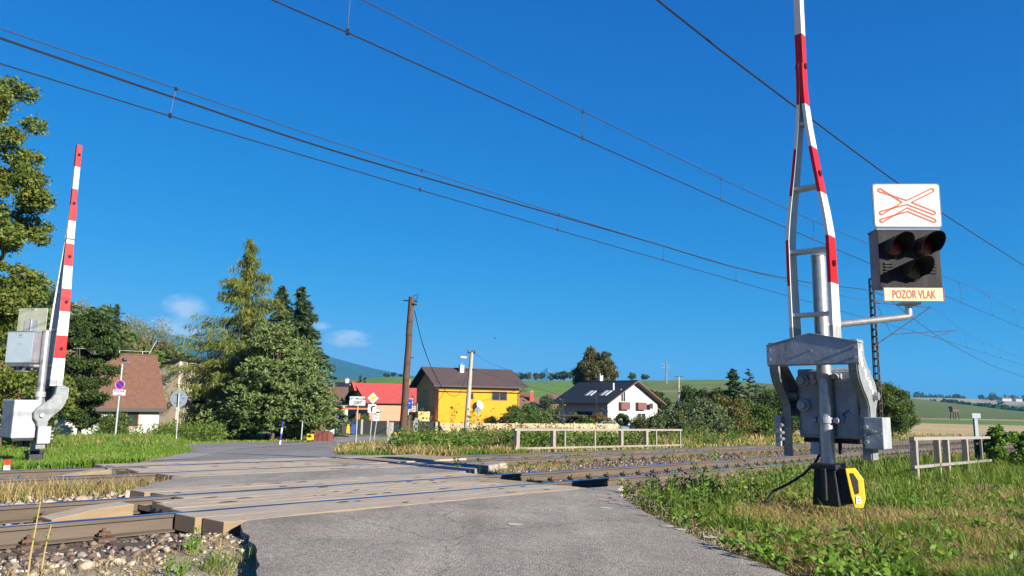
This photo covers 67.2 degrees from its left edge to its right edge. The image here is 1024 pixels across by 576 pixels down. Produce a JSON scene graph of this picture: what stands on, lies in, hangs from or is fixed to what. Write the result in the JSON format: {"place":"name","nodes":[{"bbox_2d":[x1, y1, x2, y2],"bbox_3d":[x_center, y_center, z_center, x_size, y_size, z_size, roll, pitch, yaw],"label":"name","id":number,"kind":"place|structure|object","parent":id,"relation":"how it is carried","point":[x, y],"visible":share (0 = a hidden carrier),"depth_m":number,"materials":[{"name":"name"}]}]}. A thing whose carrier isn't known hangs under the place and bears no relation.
{"place":"outdoors","nodes":[
{"label":"outdoors","id":0,"kind":"place"},
{"bbox_2d":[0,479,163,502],"bbox_3d":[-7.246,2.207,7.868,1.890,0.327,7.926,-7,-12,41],"label":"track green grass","id":1,"kind":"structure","parent":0,"point":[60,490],"depth_m":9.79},
{"bbox_2d":[0,531,255,575],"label":"gravel","id":2,"kind":"structure","parent":0,"point":[142,570],"depth_m":5.64,"materials":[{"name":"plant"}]},
{"bbox_2d":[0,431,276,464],"bbox_3d":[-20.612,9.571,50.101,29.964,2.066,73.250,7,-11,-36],"label":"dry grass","id":3,"kind":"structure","parent":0,"point":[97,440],"depth_m":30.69,"materials":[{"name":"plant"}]},
{"bbox_2d":[98,432,380,473],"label":"village road","id":4,"kind":"structure","parent":0,"point":[314,450],"depth_m":22.47,"materials":[{"name":"asphalt"}]},
{"bbox_2d":[151,441,324,460],"bbox_3d":[-11.397,7.167,35.151,3.248,1.436,41.356,2,-9,-9],"label":"pale road strip","id":5,"kind":"object","parent":4,"relation":"on","point":[191,454],"visible":0.91,"depth_m":22.85,"materials":[{"name":"concrete"}]},
{"bbox_2d":[121,320,414,380],"bbox_3d":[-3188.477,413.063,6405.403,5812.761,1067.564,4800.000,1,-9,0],"label":"mountain","id":6,"kind":"structure","parent":0,"point":[346,369],"depth_m":6383.89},
{"bbox_2d":[0,377,1023,575],"bbox_3d":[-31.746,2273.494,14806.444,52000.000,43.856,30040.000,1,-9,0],"label":"ground","id":7,"kind":"structure","parent":0,"point":[934,417],"depth_m":35.64,"materials":[{"name":"plant"}]},
{"bbox_2d":[0,273,52,314],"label":"crest tree","id":8,"kind":"object","parent":7,"relation":"on","point":[44,305],"visible":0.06,"depth_m":142.42,"materials":[{"name":"green plant"}]},
{"bbox_2d":[0,75,58,368],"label":"tall deciduous tree","id":9,"kind":"object","parent":7,"relation":"on","point":[34,194],"visible":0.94,"depth_m":33.98,"materials":[{"name":"green plant"}]},
{"bbox_2d":[27,501,41,575],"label":"seed stalk","id":10,"kind":"object","parent":7,"relation":"on","point":[35,528],"visible":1,"depth_m":4.65,"materials":[{"name":"beige plant"}]},
{"bbox_2d":[0,144,81,460],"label":"crossing barrier","id":11,"kind":"object","parent":7,"relation":"on","point":[24,423],"visible":0.99,"depth_m":18.87,"materials":[{"name":"white metal"}]},
{"bbox_2d":[5,308,47,371],"bbox_3d":[-11.911,1.303,19.156,0.928,1.597,0.710,-1,-9,14],"label":"warning light","id":12,"kind":"object","parent":11,"relation":"attached to","point":[23,348],"visible":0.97,"depth_m":18.86,"materials":[{"name":"grey metal"}]},
{"bbox_2d":[0,360,84,449],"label":"yellowing bush","id":13,"kind":"object","parent":7,"relation":"on","point":[10,379],"visible":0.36,"depth_m":26.23,"materials":[{"name":"green plant"}]},
{"bbox_2d":[0,342,166,435],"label":"brown steep house","id":14,"kind":"structure","parent":7,"relation":"on","point":[142,400],"depth_m":57.03,"materials":[{"name":"tile"}]},
{"bbox_2d":[114,412,139,426],"bbox_3d":[-27.965,9.443,55.839,1.700,1.300,0.050,7,-11,-36],"label":"window","id":15,"kind":"structure","parent":14,"relation":"in","point":[135,415],"depth_m":56.12,"materials":[{"name":"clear glass"}]},
{"bbox_2d":[0,472,173,503],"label":"dry grass","id":16,"kind":"structure","parent":7,"relation":"on","point":[42,490],"depth_m":9.86,"materials":[{"name":"plant"}]},
{"bbox_2d":[56,308,127,433],"bbox_3d":[-27.180,5.722,48.727,4.655,8.896,4.672,1,-9,0],"label":"dark leafy tree","id":17,"kind":"object","parent":7,"relation":"on","point":[83,363],"visible":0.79,"depth_m":48.33,"materials":[{"name":"green plant"}]},
{"bbox_2d":[89,304,125,319],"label":"crest tree","id":18,"kind":"object","parent":7,"relation":"on","point":[105,308],"visible":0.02,"depth_m":170.75,"materials":[{"name":"green plant"}]},
{"bbox_2d":[97,411,134,435],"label":"cottage shrub","id":19,"kind":"object","parent":7,"relation":"on","point":[109,425],"visible":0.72,"depth_m":54.62,"materials":[{"name":"green plant"}]},
{"bbox_2d":[110,305,121,334],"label":"slope spruce","id":20,"kind":"object","parent":7,"relation":"on","point":[116,320],"visible":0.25,"depth_m":150.58,"materials":[{"name":"green plant"}]},
{"bbox_2d":[114,361,128,435],"bbox_3d":[-23.076,6.909,45.429,0.473,5.166,0.120,1,-9,0],"label":"street lamp","id":21,"kind":"object","parent":7,"relation":"on","point":[118,403],"visible":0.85,"depth_m":45.39,"materials":[{"name":"metal"}]},
{"bbox_2d":[113,380,125,394],"bbox_3d":[-23.170,5.883,45.474,0.730,0.900,0.023,1,-9,0],"label":"no parking sign","id":22,"kind":"object","parent":21,"relation":"attached to","point":[119,384],"visible":1,"depth_m":45.46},
{"bbox_2d":[120,328,147,344],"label":"crest tree","id":23,"kind":"object","parent":7,"relation":"on","point":[133,337],"visible":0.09,"depth_m":155.18,"materials":[{"name":"green plant"}]},
{"bbox_2d":[115,341,153,352],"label":"crest tree","id":24,"kind":"object","parent":7,"relation":"on","point":[137,345],"visible":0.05,"depth_m":139.16,"materials":[{"name":"green plant"}]},
{"bbox_2d":[119,313,151,343],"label":"poplar","id":25,"kind":"object","parent":7,"relation":"on","point":[136,328],"visible":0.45,"depth_m":165.65,"materials":[{"name":"green plant"}]},
{"bbox_2d":[81,418,229,441],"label":"hedge weeds","id":26,"kind":"object","parent":7,"relation":"on","point":[187,431],"visible":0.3,"depth_m":55.05,"materials":[{"name":"green plant"}]},
{"bbox_2d":[0,431,311,469],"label":"verge grass","id":27,"kind":"structure","parent":7,"relation":"on","point":[137,452],"depth_m":23.60,"materials":[{"name":"plant"}]},
{"bbox_2d":[137,314,176,352],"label":"poplar","id":28,"kind":"object","parent":7,"relation":"on","point":[159,334],"visible":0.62,"depth_m":168.42,"materials":[{"name":"green plant"}]},
{"bbox_2d":[146,341,180,356],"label":"crest tree","id":29,"kind":"object","parent":7,"relation":"on","point":[162,348],"visible":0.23,"depth_m":168.94,"materials":[{"name":"green plant"}]},
{"bbox_2d":[79,542,255,575],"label":"grass","id":30,"kind":"structure","parent":7,"relation":"on","point":[212,558],"depth_m":5.74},
{"bbox_2d":[170,390,186,439],"bbox_3d":[-15.877,6.323,36.450,0.810,2.949,0.115,1,-9,0],"label":"round sign","id":31,"kind":"object","parent":7,"relation":"on","point":[178,398],"visible":0.94,"depth_m":36.63,"materials":[{"name":"metal"}]},
{"bbox_2d":[159,525,206,575],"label":"weeds","id":32,"kind":"object","parent":7,"relation":"on","point":[190,547],"visible":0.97,"depth_m":5.55,"materials":[{"name":"green plant"}]},
{"bbox_2d":[158,358,223,429],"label":"cream building","id":33,"kind":"structure","parent":7,"relation":"on","point":[169,414],"depth_m":64.29,"materials":[{"name":"paint"}]},
{"bbox_2d":[190,387,206,404],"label":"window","id":34,"kind":"structure","parent":33,"relation":"in","point":[192,402],"depth_m":66.19,"materials":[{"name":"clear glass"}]},
{"bbox_2d":[189,391,271,439],"bbox_3d":[-22.562,10.369,62.016,6.415,4.302,6.127,5,-10,-27],"label":"bush","id":35,"kind":"object","parent":7,"relation":"on","point":[220,414],"visible":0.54,"depth_m":60.82,"materials":[{"name":"green plant"}]},
{"bbox_2d":[159,238,307,438],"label":"larch tree","id":36,"kind":"object","parent":7,"relation":"on","point":[251,317],"visible":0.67,"depth_m":65.15,"materials":[{"name":"green plant"}]},
{"bbox_2d":[59,454,465,481],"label":"crossing deck","id":37,"kind":"structure","parent":7,"relation":"on","point":[323,463],"depth_m":14.07,"materials":[{"name":"concrete"}]},
{"bbox_2d":[220,319,324,439],"bbox_3d":[-18.525,7.345,60.776,7.688,9.849,8.070,-6,-11,38],"label":"blue green pine","id":38,"kind":"object","parent":7,"relation":"on","point":[274,340],"visible":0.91,"depth_m":59.44,"materials":[{"name":"green plant"}]},
{"bbox_2d":[258,285,328,437],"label":"second spruce","id":39,"kind":"object","parent":7,"relation":"on","point":[281,295],"visible":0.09,"depth_m":72.08,"materials":[{"name":"green plant"}]},
{"bbox_2d":[240,286,350,438],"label":"dark spruce","id":40,"kind":"object","parent":7,"relation":"on","point":[302,313],"visible":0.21,"depth_m":71.74,"materials":[{"name":"green plant"}]},
{"bbox_2d":[256,336,340,439],"bbox_3d":[-17.004,8.085,61.304,5.691,8.579,5.433,-3,-9,20],"label":"leaning pine","id":41,"kind":"object","parent":7,"relation":"on","point":[306,349],"visible":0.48,"depth_m":60.97,"materials":[{"name":"green plant"}]},
{"bbox_2d":[275,320,329,437],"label":"short spruce","id":42,"kind":"object","parent":7,"relation":"on","point":[311,332],"visible":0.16,"depth_m":67.93,"materials":[{"name":"green plant"}]},
{"bbox_2d":[40,472,583,535],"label":"crossing deck","id":43,"kind":"structure","parent":7,"relation":"on","point":[230,521],"depth_m":9.04,"materials":[{"name":"concrete"}]},
{"bbox_2d":[125,461,507,497],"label":"road between tracks","id":44,"kind":"object","parent":7,"relation":"on","point":[192,481],"visible":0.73,"depth_m":12.23,"materials":[{"name":"asphalt"}]},
{"bbox_2d":[292,376,350,433],"bbox_3d":[-14.671,9.382,59.344,4.214,5.355,3.804,9,-12,-41],"label":"bush","id":45,"kind":"object","parent":7,"relation":"on","point":[320,417],"visible":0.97,"depth_m":58.91,"materials":[{"name":"green plant"}]},
{"bbox_2d":[314,431,332,440],"bbox_3d":[-13.463,10.603,54.982,1.100,0.800,0.830,0,-9,8],"label":"waste enclosure","id":46,"kind":"object","parent":7,"relation":"on","point":[323,435],"visible":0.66,"depth_m":54.63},
{"bbox_2d":[328,387,348,418],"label":"brown roof house","id":47,"kind":"structure","parent":7,"relation":"on","point":[341,391],"depth_m":141.25,"materials":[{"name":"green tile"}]},
{"bbox_2d":[349,396,365,443],"bbox_3d":[-9.131,7.890,45.285,0.970,3.023,0.124,1,-9,0],"label":"town sign","id":48,"kind":"object","parent":7,"relation":"on","point":[357,401],"visible":1,"depth_m":45.40,"materials":[{"name":"metal"}]},
{"bbox_2d":[333,437,386,442],"bbox_3d":[-8.592,11.623,58.975,15.294,0.644,25.829,1,-9,0],"label":"pale junction","id":49,"kind":"object","parent":7,"relation":"on","point":[342,439],"visible":0.45,"depth_m":60.87,"materials":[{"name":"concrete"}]},
{"bbox_2d":[368,393,377,442],"bbox_3d":[-8.578,8.103,47.279,0.680,3.333,0.110,1,-9,0],"label":"priority sign","id":50,"kind":"object","parent":7,"relation":"on","point":[372,397],"visible":0.92,"depth_m":47.35,"materials":[{"name":"metal"}]},
{"bbox_2d":[343,379,416,420],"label":"red roof house","id":51,"kind":"structure","parent":7,"relation":"on","point":[387,402],"depth_m":119.62,"materials":[{"name":"paint"}]},
{"bbox_2d":[267,437,528,455],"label":"island dry grass","id":52,"kind":"structure","parent":7,"relation":"on","point":[353,446],"depth_m":21.13,"materials":[{"name":"plant"}]},
{"bbox_2d":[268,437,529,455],"bbox_3d":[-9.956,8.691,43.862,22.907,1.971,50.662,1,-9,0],"label":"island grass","id":53,"kind":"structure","parent":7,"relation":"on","point":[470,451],"depth_m":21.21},
{"bbox_2d":[360,420,439,433],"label":"dark fence","id":54,"kind":"object","parent":7,"relation":"on","point":[381,427],"visible":0.47,"depth_m":82.64,"materials":[{"name":"metal"}]},
{"bbox_2d":[0,489,804,575],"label":"shoulder stones","id":55,"kind":"object","parent":7,"relation":"on","point":[88,563],"visible":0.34,"depth_m":6.17,"materials":[{"name":"gravel"}]},
{"bbox_2d":[387,294,464,447],"bbox_3d":[-4.994,7.687,56.493,1.392,5.711,61.996,1,-9,-2],"label":"wooden pole","id":56,"kind":"object","parent":7,"relation":"on","point":[405,419],"visible":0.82,"depth_m":26.20,"materials":[{"name":"brown wood"}]},
{"bbox_2d":[409,363,527,422],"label":"yellow house","id":57,"kind":"structure","parent":7,"relation":"on","point":[491,391],"depth_m":91.66,"materials":[{"name":"paint"}]},
{"bbox_2d":[492,391,506,400],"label":"window","id":58,"kind":"structure","parent":57,"relation":"in","point":[496,395],"depth_m":92.17,"materials":[{"name":"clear glass"}]},
{"bbox_2d":[0,439,982,493],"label":"railway track","id":59,"kind":"structure","parent":7,"relation":"on","point":[38,475],"depth_m":19.71,"materials":[{"name":"steel"},{"name":"rusty metal"}]},
{"bbox_2d":[0,442,1015,575],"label":"ballast stones","id":60,"kind":"object","parent":7,"relation":"on","point":[161,540],"visible":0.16,"depth_m":6.73,"materials":[{"name":"gravel"}]},
{"bbox_2d":[0,442,1015,557],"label":"railway track","id":61,"kind":"structure","parent":7,"relation":"on","point":[97,530],"depth_m":8.60,"materials":[{"name":"steel"},{"name":"rusty metal"}]},
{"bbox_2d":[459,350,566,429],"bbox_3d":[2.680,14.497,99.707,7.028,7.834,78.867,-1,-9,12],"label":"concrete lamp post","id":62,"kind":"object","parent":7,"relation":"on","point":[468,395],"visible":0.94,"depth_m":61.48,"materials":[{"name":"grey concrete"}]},
{"bbox_2d":[503,404,523,422],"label":"thuja","id":63,"kind":"object","parent":7,"relation":"on","point":[512,409],"visible":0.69,"depth_m":88.39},
{"bbox_2d":[515,403,535,422],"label":"thuja","id":64,"kind":"object","parent":7,"relation":"on","point":[530,416],"visible":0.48,"depth_m":89.24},
{"bbox_2d":[435,422,617,433],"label":"garden wall","id":65,"kind":"structure","parent":7,"relation":"on","point":[447,426],"depth_m":87.03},
{"bbox_2d":[519,390,556,411],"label":"terrace house","id":66,"kind":"structure","parent":7,"relation":"on","point":[530,399],"depth_m":151.86,"materials":[{"name":"orange paint"}]},
{"bbox_2d":[539,394,554,411],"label":"garden tree","id":67,"kind":"object","parent":7,"relation":"on","point":[545,401],"visible":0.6,"depth_m":147.76,"materials":[{"name":"green plant"}]},
{"bbox_2d":[406,395,705,445],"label":"tall dry weeds","id":68,"kind":"object","parent":7,"relation":"on","point":[469,417],"visible":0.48,"depth_m":30.04,"materials":[{"name":"beige plant"}]},
{"bbox_2d":[382,423,749,450],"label":"thicket weeds","id":69,"kind":"object","parent":7,"relation":"on","point":[527,439],"visible":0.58,"depth_m":26.72,"materials":[{"name":"green plant"}]},
{"bbox_2d":[475,420,710,438],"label":"reddish weeds","id":70,"kind":"object","parent":7,"relation":"on","point":[496,426],"visible":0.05,"depth_m":33.38,"materials":[{"name":"brown plant"}]},
{"bbox_2d":[570,345,618,384],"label":"round tree","id":71,"kind":"object","parent":7,"relation":"on","point":[592,364],"visible":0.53,"depth_m":165.70,"materials":[{"name":"green plant"}]},
{"bbox_2d":[513,428,681,451],"bbox_3d":[3.436,5.491,27.089,0.160,1.200,10.353,-7,-12,40],"label":"railing","id":72,"kind":"object","parent":7,"relation":"on","point":[553,438],"visible":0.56,"depth_m":26.07,"materials":[{"name":"metal"}]},
{"bbox_2d":[550,374,666,431],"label":"white house","id":73,"kind":"structure","parent":7,"relation":"on","point":[632,398],"depth_m":108.11,"materials":[{"name":"paint"}]},
{"bbox_2d":[613,413,630,425],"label":"clipped bush","id":74,"kind":"object","parent":7,"relation":"on","point":[624,420],"visible":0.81,"depth_m":101.98,"materials":[{"name":"green plant"}]},
{"bbox_2d":[630,414,649,428],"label":"garden tree","id":75,"kind":"object","parent":7,"relation":"on","point":[637,421],"visible":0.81,"depth_m":102.01,"materials":[{"name":"green plant"}]},
{"bbox_2d":[472,450,835,474],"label":"track weeds","id":76,"kind":"object","parent":7,"relation":"on","point":[556,466],"visible":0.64,"depth_m":17.30,"materials":[{"name":"green plant"}]},
{"bbox_2d":[453,443,857,472],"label":"track leafy weeds","id":77,"kind":"object","parent":7,"relation":"on","point":[665,456],"visible":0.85,"depth_m":18.87,"materials":[{"name":"green plant"}]},
{"bbox_2d":[654,390,672,410],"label":"tree","id":78,"kind":"object","parent":7,"relation":"on","point":[660,395],"visible":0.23,"depth_m":137.60,"materials":[{"name":"green plant"}]},
{"bbox_2d":[647,408,702,435],"bbox_3d":[9.113,7.901,43.372,3.300,2.337,3.134,1,-9,0],"label":"bush","id":79,"kind":"object","parent":7,"relation":"on","point":[670,417],"visible":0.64,"depth_m":42.76,"materials":[{"name":"green plant"}]},
{"bbox_2d":[674,385,709,406],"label":"tree","id":80,"kind":"object","parent":7,"relation":"on","point":[688,393],"visible":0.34,"depth_m":127.38,"materials":[{"name":"green plant"}]},
{"bbox_2d":[659,396,738,435],"bbox_3d":[10.743,7.892,45.278,4.880,3.040,5.311,1,-9,0],"label":"bush","id":81,"kind":"object","parent":7,"relation":"on","point":[714,415],"visible":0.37,"depth_m":44.17,"materials":[{"name":"green plant"}]},
{"bbox_2d":[619,459,813,518],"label":"tall weeds","id":82,"kind":"object","parent":7,"relation":"on","point":[703,486],"visible":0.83,"depth_m":10.49,"materials":[{"name":"green plant"}]},
{"bbox_2d":[690,392,758,435],"bbox_3d":[13.337,8.412,49.192,5.168,3.455,4.709,1,-9,0],"label":"bush","id":83,"kind":"object","parent":7,"relation":"on","point":[737,412],"visible":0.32,"depth_m":48.40,"materials":[{"name":"green plant"}]},
{"bbox_2d":[720,368,746,403],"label":"grey spruce","id":84,"kind":"object","parent":7,"relation":"on","point":[732,384],"visible":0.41,"depth_m":90.77,"materials":[{"name":"green plant"}]},
{"bbox_2d":[742,369,756,402],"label":"bare tip spruce","id":85,"kind":"object","parent":7,"relation":"on","point":[749,386],"visible":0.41,"depth_m":94.19,"materials":[{"name":"green plant"}]},
{"bbox_2d":[737,398,780,438],"bbox_3d":[16.391,9.239,53.206,4.987,3.281,4.932,1,-9,0],"label":"bush","id":86,"kind":"object","parent":7,"relation":"on","point":[763,415],"visible":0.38,"depth_m":51.90,"materials":[{"name":"green plant"}]},
{"bbox_2d":[744,383,780,407],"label":"tree","id":87,"kind":"object","parent":7,"relation":"on","point":[765,396],"visible":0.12,"depth_m":108.63,"materials":[{"name":"green plant"}]},
{"bbox_2d":[757,398,799,436],"bbox_3d":[20.033,10.212,59.213,4.318,3.530,4.593,-3,-10,26],"label":"bush","id":88,"kind":"object","parent":7,"relation":"on","point":[795,422],"visible":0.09,"depth_m":58.72,"materials":[{"name":"green plant"}]},
{"bbox_2d":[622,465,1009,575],"bbox_3d":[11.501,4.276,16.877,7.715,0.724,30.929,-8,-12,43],"label":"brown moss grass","id":89,"kind":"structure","parent":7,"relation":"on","point":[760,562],"depth_m":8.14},
{"bbox_2d":[619,468,1023,575],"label":"broadleaf weeds","id":90,"kind":"object","parent":7,"relation":"on","point":[830,559],"visible":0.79,"depth_m":6.96,"materials":[{"name":"green plant"}]},
{"bbox_2d":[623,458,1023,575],"bbox_3d":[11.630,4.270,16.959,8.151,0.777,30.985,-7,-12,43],"label":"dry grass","id":91,"kind":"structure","parent":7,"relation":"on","point":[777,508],"depth_m":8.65,"materials":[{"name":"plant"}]},
{"bbox_2d":[766,0,891,507],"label":"crossing barrier","id":92,"kind":"object","parent":7,"relation":"on","point":[833,406],"visible":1,"depth_m":9.86,"materials":[{"name":"white metal"}]},
{"bbox_2d":[829,184,945,328],"bbox_3d":[4.797,-0.434,9.896,1.524,1.903,0.710,0,-9,3],"label":"warning light","id":93,"kind":"object","parent":92,"relation":"attached to","point":[905,266],"visible":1,"depth_m":9.95,"materials":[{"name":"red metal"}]},
{"bbox_2d":[635,444,1023,575],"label":"verge grass","id":94,"kind":"structure","parent":7,"relation":"on","point":[989,473],"depth_m":10.71,"materials":[{"name":"plant"}]},
{"bbox_2d":[876,381,920,439],"bbox_3d":[28.203,9.266,57.210,3.804,4.666,4.042,1,-9,0],"label":"bush","id":95,"kind":"object","parent":7,"relation":"on","point":[903,418],"visible":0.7,"depth_m":56.36,"materials":[{"name":"green plant"}]},
{"bbox_2d":[868,278,955,416],"bbox_3d":[28.498,5.023,54.398,8.528,11.554,3.059,4,-10,-23],"label":"catenary mast","id":96,"kind":"object","parent":7,"relation":"on","point":[873,344],"visible":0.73,"depth_m":54.50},
{"bbox_2d":[0,28,1020,364],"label":"overhead line","id":97,"kind":"object","parent":96,"relation":"hanging from","point":[384,158],"visible":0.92,"depth_m":15.98,"materials":[{"name":"metal"}]},
{"bbox_2d":[0,37,1022,376],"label":"feeder cable","id":98,"kind":"object","parent":96,"relation":"hanging from","point":[358,157],"visible":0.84,"depth_m":18.30,"materials":[{"name":"metal"}]},
{"bbox_2d":[271,0,1023,328],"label":"overhead line","id":99,"kind":"object","parent":96,"relation":"hanging from","point":[582,111],"visible":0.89,"depth_m":13.87,"materials":[{"name":"metal"}]},
{"bbox_2d":[656,0,1023,265],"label":"feeder cable","id":100,"kind":"object","parent":96,"relation":"attached to","point":[715,46],"visible":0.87,"depth_m":13.21,"materials":[{"name":"metal"}]},
{"bbox_2d":[909,436,993,481],"bbox_3d":[10.931,4.157,18.742,0.160,1.211,9.123,-7,-12,40],"label":"railing","id":101,"kind":"object","parent":7,"relation":"on","point":[914,456],"visible":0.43,"depth_m":17.46,"materials":[{"name":"metal"}]},
{"bbox_2d":[908,391,1023,410],"bbox_3d":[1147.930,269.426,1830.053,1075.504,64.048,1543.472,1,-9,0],"label":"distant wood","id":102,"kind":"object","parent":7,"relation":"on","point":[991,397],"visible":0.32,"depth_m":1551.97,"materials":[{"name":"green plant"}]},
{"bbox_2d":[972,413,980,466],"bbox_3d":[13.172,4.398,21.792,0.240,1.684,0.110,1,-9,0],"label":"track sign post","id":103,"kind":"object","parent":7,"relation":"on","point":[975,416],"visible":0.62,"depth_m":21.81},
{"bbox_2d":[979,424,1023,469],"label":"ivy bush","id":104,"kind":"object","parent":7,"relation":"on","point":[999,439],"visible":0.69,"depth_m":21.37,"materials":[{"name":"green plant"}]},
{"bbox_2d":[0,0,1023,398],"label":"sky","id":105,"kind":"structure","parent":0,"point":[925,91],"materials":[{"name":"blue"}]},
{"bbox_2d":[240,485,788,575],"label":"road","id":106,"kind":"structure","parent":0,"point":[578,532],"depth_m":6.61,"materials":[{"name":"asphalt"}]},
{"bbox_2d":[522,368,571,380],"bbox_3d":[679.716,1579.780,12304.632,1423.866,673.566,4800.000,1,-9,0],"label":"mountain","id":107,"kind":"structure","parent":0,"point":[546,371],"depth_m":12295.46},
{"bbox_2d":[483,432,963,453],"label":"yellow bank grass","id":108,"kind":"structure","parent":0,"point":[757,440],"depth_m":34.43,"materials":[{"name":"plant"}]},
{"bbox_2d":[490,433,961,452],"bbox_3d":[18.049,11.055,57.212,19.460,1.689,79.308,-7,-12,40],"label":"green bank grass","id":109,"kind":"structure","parent":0,"point":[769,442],"depth_m":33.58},
{"bbox_2d":[607,446,998,493],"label":"ballast grass","id":110,"kind":"structure","parent":0,"point":[769,469],"depth_m":14.95,"materials":[{"name":"plant"}]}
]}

